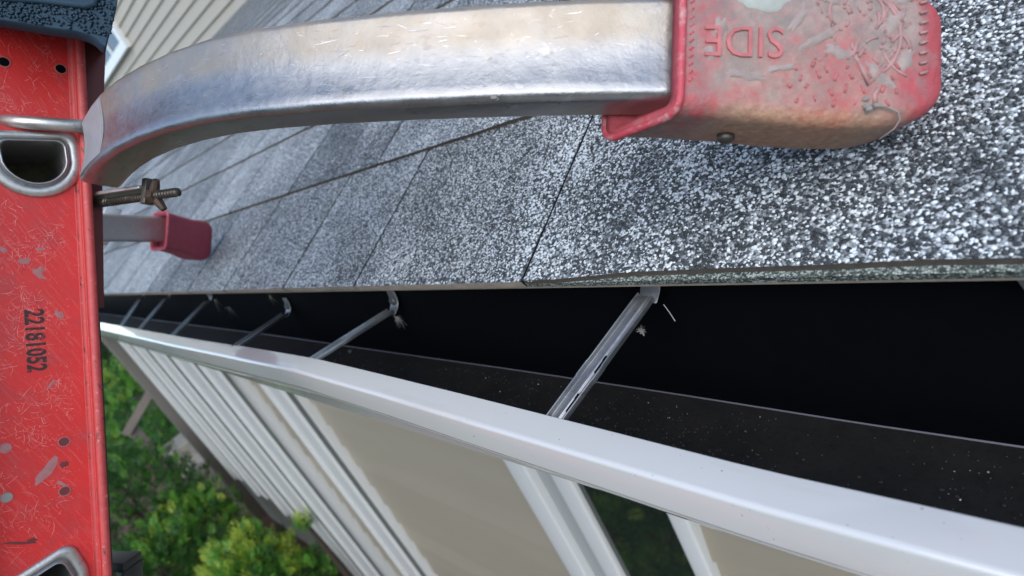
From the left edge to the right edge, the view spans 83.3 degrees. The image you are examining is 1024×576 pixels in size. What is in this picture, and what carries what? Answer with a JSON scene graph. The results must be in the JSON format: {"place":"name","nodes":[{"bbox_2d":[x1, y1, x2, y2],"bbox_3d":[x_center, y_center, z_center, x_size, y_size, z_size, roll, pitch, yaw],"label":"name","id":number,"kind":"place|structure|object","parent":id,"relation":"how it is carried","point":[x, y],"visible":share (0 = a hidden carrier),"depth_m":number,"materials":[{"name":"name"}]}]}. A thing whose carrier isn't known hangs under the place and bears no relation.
{"place":"outdoors","nodes":[
{"label":"outdoors","id":0,"kind":"place"},
{"bbox_2d":[107,362,173,479],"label":"ground","id":1,"kind":"structure","parent":0,"point":[135,398],"depth_m":10.79,"materials":[{"name":"green plant"}]},
{"bbox_2d":[102,343,119,371],"bbox_3d":[-9.207,2.370,14.840,2.971,3.718,2.549,-13,26,30],"label":"tree","id":2,"kind":"object","parent":1,"relation":"on","point":[108,361],"visible":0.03,"depth_m":14.08,"materials":[{"name":"green plant"}]},
{"bbox_2d":[101,341,142,411],"bbox_3d":[-8.193,1.140,11.412,2.806,2.664,2.995,-1,33,47],"label":"evergreen shrub","id":3,"kind":"object","parent":1,"relation":"on","point":[107,357],"visible":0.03,"depth_m":11.39,"materials":[{"name":"green plant"}]},
{"bbox_2d":[127,413,178,458],"bbox_3d":[-5.340,2.214,8.761,1.019,0.956,0.960,-1,33,47],"label":"evergreen shrub","id":4,"kind":"object","parent":1,"relation":"on","point":[169,424],"visible":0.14,"depth_m":8.62,"materials":[{"name":"green plant"}]},
{"bbox_2d":[109,464,343,575],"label":"mulch bed","id":5,"kind":"object","parent":1,"relation":"on","point":[267,520],"visible":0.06,"depth_m":5.91,"materials":[{"name":"brown soil"}]},
{"bbox_2d":[105,385,174,533],"bbox_3d":[-4.121,1.900,5.906,1.497,1.993,1.365,-1,33,47],"label":"evergreen shrub","id":6,"kind":"object","parent":5,"relation":"on","point":[116,430],"visible":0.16,"depth_m":5.96,"materials":[{"name":"green plant"}]},
{"bbox_2d":[102,355,179,464],"bbox_3d":[-4.696,1.598,7.440,1.381,1.815,1.455,-1,33,47],"label":"evergreen shrub","id":7,"kind":"object","parent":5,"relation":"on","point":[123,375],"visible":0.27,"depth_m":7.12,"materials":[{"name":"green plant"}]},
{"bbox_2d":[107,433,211,575],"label":"evergreen shrub","id":8,"kind":"object","parent":5,"relation":"on","point":[131,511],"visible":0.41,"depth_m":4.66,"materials":[{"name":"green plant"}]},
{"bbox_2d":[121,392,229,532],"bbox_3d":[-3.116,1.702,5.578,0.486,1.777,0.133,-31,23,-11],"label":"handrail","id":9,"kind":"object","parent":5,"relation":"on","point":[132,429],"visible":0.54,"depth_m":5.26,"materials":[{"name":"grey metal"}]},
{"bbox_2d":[112,506,238,575],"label":"evergreen shrub","id":10,"kind":"object","parent":5,"relation":"on","point":[149,554],"visible":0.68,"depth_m":4.07,"materials":[{"name":"green plant"}]},
{"bbox_2d":[133,472,253,575],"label":"evergreen shrub","id":11,"kind":"object","parent":5,"relation":"on","point":[227,507],"visible":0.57,"depth_m":4.51,"materials":[{"name":"green plant"}]},
{"bbox_2d":[163,433,247,523],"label":"stone steps","id":12,"kind":"structure","parent":5,"relation":"on","point":[182,443],"depth_m":6.00,"materials":[{"name":"grey stone"}]},
{"bbox_2d":[192,515,311,575],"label":"evergreen shrub","id":13,"kind":"object","parent":5,"relation":"on","point":[257,551],"visible":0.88,"depth_m":3.92,"materials":[{"name":"green plant"}]},
{"bbox_2d":[274,540,338,575],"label":"evergreen shrub","id":14,"kind":"object","parent":5,"relation":"on","point":[322,561],"visible":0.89,"depth_m":4.00,"materials":[{"name":"green plant"}]},
{"bbox_2d":[291,507,353,575],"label":"leafy sprig","id":15,"kind":"object","parent":5,"relation":"on","point":[299,521],"visible":1,"depth_m":3.65,"materials":[{"name":"green plant"}]},
{"bbox_2d":[101,0,1023,575],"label":"house","id":16,"kind":"structure","parent":1,"relation":"on","point":[935,192],"depth_m":0.71,"materials":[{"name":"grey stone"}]},
{"bbox_2d":[104,20,130,86],"bbox_3d":[-7.522,-4.422,9.889,3.800,1.770,0.120,-1,33,47],"label":"window","id":17,"kind":"structure","parent":16,"relation":"in","point":[118,45],"depth_m":9.16,"materials":[{"name":"white plastic"}]},
{"bbox_2d":[0,0,940,259],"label":"ladder stabilizer","id":18,"kind":"object","parent":16,"relation":"on","point":[801,74],"visible":0.98,"depth_m":0.28,"materials":[{"name":"metal"}]},
{"bbox_2d":[490,94,498,100],"bbox_3d":[-0.008,-0.092,0.278,0.004,0.004,0.005,-1,33,47],"label":"plant scrap","id":19,"kind":"object","parent":18,"relation":"attached to","point":[494,97],"visible":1,"depth_m":0.28,"materials":[{"name":"beige plant"}]},
{"bbox_2d":[861,97,900,139],"bbox_3d":[0.162,-0.076,0.254,0.013,0.019,0.009,-1,33,47],"label":"plant scrap","id":20,"kind":"object","parent":18,"relation":"attached to","point":[868,107],"visible":1,"depth_m":0.25,"materials":[{"name":"beige plant"}]},
{"bbox_2d":[98,280,1023,575],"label":"gutter","id":21,"kind":"object","parent":16,"relation":"attached to","point":[866,382],"visible":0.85,"depth_m":0.35,"materials":[{"name":"white metal"}]},
{"bbox_2d":[395,315,404,328],"bbox_3d":[-0.109,0.034,0.562,0.010,0.018,0.010,-1,33,47],"label":"seed tuft","id":22,"kind":"object","parent":21,"relation":"hanging from","point":[397,317],"visible":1,"depth_m":0.56,"materials":[{"name":"grey plant"}]},
{"bbox_2d":[637,326,644,335],"bbox_3d":[0.075,0.025,0.335,0.007,0.007,0.006,-1,33,47],"label":"seed tuft","id":23,"kind":"object","parent":21,"relation":"attached to","point":[641,330],"visible":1,"depth_m":0.34,"materials":[{"name":"beige plant"}]},
{"bbox_2d":[289,345,1023,526],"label":"granule debris","id":24,"kind":"object","parent":21,"relation":"on","point":[957,496],"visible":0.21,"depth_m":0.38,"materials":[{"name":"stone"}]},
{"bbox_2d":[503,460,720,575],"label":"window","id":25,"kind":"structure","parent":16,"relation":"in","point":[593,532],"depth_m":1.36,"materials":[{"name":"white plastic"}]},
{"bbox_2d":[1017,280,1023,288],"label":"flashing tab","id":26,"kind":"object","parent":16,"relation":"attached to","point":[1021,282],"visible":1,"depth_m":0.24,"materials":[{"name":"grey metal"}]},
{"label":"patio","id":27,"kind":"structure","parent":0,"visible":0},
{"bbox_2d":[0,0,142,575],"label":"ladder","id":28,"kind":"object","parent":27,"relation":"on","point":[54,505],"visible":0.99,"depth_m":0.43,"materials":[{"name":"red plastic"}]}
]}

